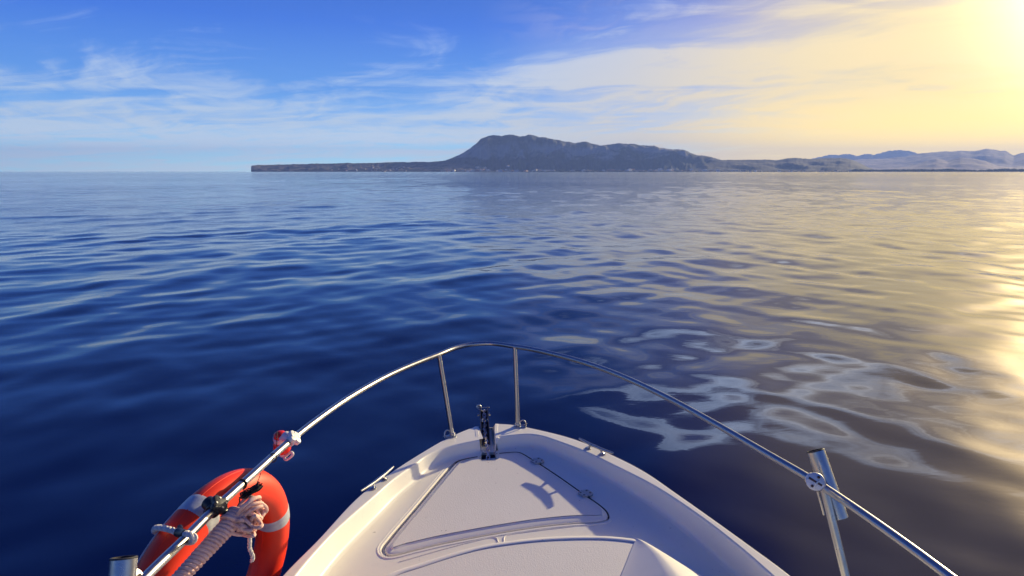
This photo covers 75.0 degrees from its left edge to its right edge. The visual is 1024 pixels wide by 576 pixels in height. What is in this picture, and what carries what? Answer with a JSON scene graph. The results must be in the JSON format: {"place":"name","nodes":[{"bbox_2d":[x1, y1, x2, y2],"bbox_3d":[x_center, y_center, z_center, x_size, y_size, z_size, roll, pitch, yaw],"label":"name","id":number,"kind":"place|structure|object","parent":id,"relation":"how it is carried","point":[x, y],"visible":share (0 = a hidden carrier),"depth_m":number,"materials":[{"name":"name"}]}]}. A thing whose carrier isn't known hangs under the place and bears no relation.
{"place":"outdoors","nodes":[
{"label":"outdoors","id":0,"kind":"place"},
{"bbox_2d":[251,162,486,171],"bbox_3d":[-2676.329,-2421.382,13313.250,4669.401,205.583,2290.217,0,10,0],"label":"headland","id":1,"kind":"structure","parent":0,"point":[408,166],"depth_m":12926.29,"materials":[{"name":"grey stone"}]},
{"bbox_2d":[0,172,1023,575],"bbox_3d":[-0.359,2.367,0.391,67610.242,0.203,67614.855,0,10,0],"label":"sea","id":2,"kind":"structure","parent":0,"point":[170,342],"depth_m":9.61,"materials":[{"name":"blue liquid"}]},
{"bbox_2d":[108,341,956,575],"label":"motorboat","id":3,"kind":"object","parent":2,"relation":"on","point":[524,500],"visible":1,"depth_m":2.82,"materials":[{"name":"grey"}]},
{"bbox_2d":[151,524,197,544],"bbox_3d":[-0.953,0.690,1.853,0.055,0.176,0.395,-9,13,-41],"label":"rope lashing","id":4,"kind":"object","parent":3,"relation":"attached to","point":[178,531],"visible":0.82,"depth_m":1.77,"materials":[{"name":"white fabric"}]},
{"bbox_2d":[137,468,289,575],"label":"ring buoy","id":5,"kind":"object","parent":3,"relation":"hanging from","point":[271,543],"visible":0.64,"depth_m":2.11,"materials":[{"name":"orange plastic"}]},
{"bbox_2d":[171,495,268,575],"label":"rope hank","id":6,"kind":"object","parent":3,"relation":"hanging from","point":[243,519],"visible":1,"depth_m":1.88,"materials":[{"name":"white fabric"}]},
{"bbox_2d":[237,453,276,506],"bbox_3d":[-0.806,0.576,2.086,0.096,0.091,0.328,-2,10,-12],"label":"cord bundle","id":7,"kind":"object","parent":3,"relation":"attached to","point":[255,488],"visible":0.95,"depth_m":1.95,"materials":[{"name":"black"}]},
{"bbox_2d":[273,430,293,460],"bbox_3d":[-0.837,0.582,2.446,0.068,0.125,0.117,-5,11,-27],"label":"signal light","id":8,"kind":"object","parent":3,"relation":"attached to","point":[277,441],"visible":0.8,"depth_m":2.45,"materials":[{"name":"red plastic"}]},
{"bbox_2d":[482,410,489,459],"bbox_3d":[-0.147,0.843,3.698,0.030,0.221,0.461,-1,10,-5],"label":"anchor chain","id":9,"kind":"object","parent":3,"relation":"in","point":[484,420],"visible":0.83,"depth_m":3.67,"materials":[{"name":"silver metal"}]},
{"bbox_2d":[0,0,1023,171],"label":"sky","id":10,"kind":"structure","parent":0,"point":[86,85],"materials":[{"name":"blue"}]},
{"bbox_2d":[435,134,719,171],"bbox_3d":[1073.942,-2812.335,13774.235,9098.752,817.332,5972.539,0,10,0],"label":"mountain","id":11,"kind":"structure","parent":0,"point":[494,153],"depth_m":13851.72,"materials":[{"name":"grey stone"}]},
{"bbox_2d":[684,171,831,171],"bbox_3d":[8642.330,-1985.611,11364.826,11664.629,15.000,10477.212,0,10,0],"label":"shore plain","id":12,"kind":"structure","parent":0,"point":[735,171],"depth_m":10960.26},
{"bbox_2d":[533,168,1023,171],"bbox_3d":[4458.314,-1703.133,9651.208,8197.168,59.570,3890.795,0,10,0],"label":"coastal trees","id":13,"kind":"object","parent":12,"relation":"on","point":[941,170],"visible":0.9,"depth_m":9847.93,"materials":[{"name":"green plant"}]},
{"bbox_2d":[694,158,875,170],"bbox_3d":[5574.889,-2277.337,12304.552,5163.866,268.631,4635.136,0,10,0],"label":"hills","id":14,"kind":"structure","parent":0,"point":[821,164],"depth_m":12102.72,"materials":[{"name":"grey stone"}]},
{"bbox_2d":[812,150,917,159],"bbox_3d":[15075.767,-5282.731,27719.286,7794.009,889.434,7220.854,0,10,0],"label":"mountains","id":15,"kind":"structure","parent":0,"point":[892,154],"depth_m":27755.22,"materials":[{"name":"grey stone"}]},
{"bbox_2d":[854,149,1023,169],"bbox_3d":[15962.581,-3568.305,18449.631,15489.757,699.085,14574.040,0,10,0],"label":"ridge","id":16,"kind":"structure","parent":0,"point":[1000,158],"depth_m":19915.79,"materials":[{"name":"grey stone"}]},
{"bbox_2d":[897,158,1023,169],"bbox_3d":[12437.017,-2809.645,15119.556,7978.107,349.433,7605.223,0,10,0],"label":"foothills","id":17,"kind":"structure","parent":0,"point":[967,163],"depth_m":15801.20,"materials":[{"name":"grey stone"}]}
]}

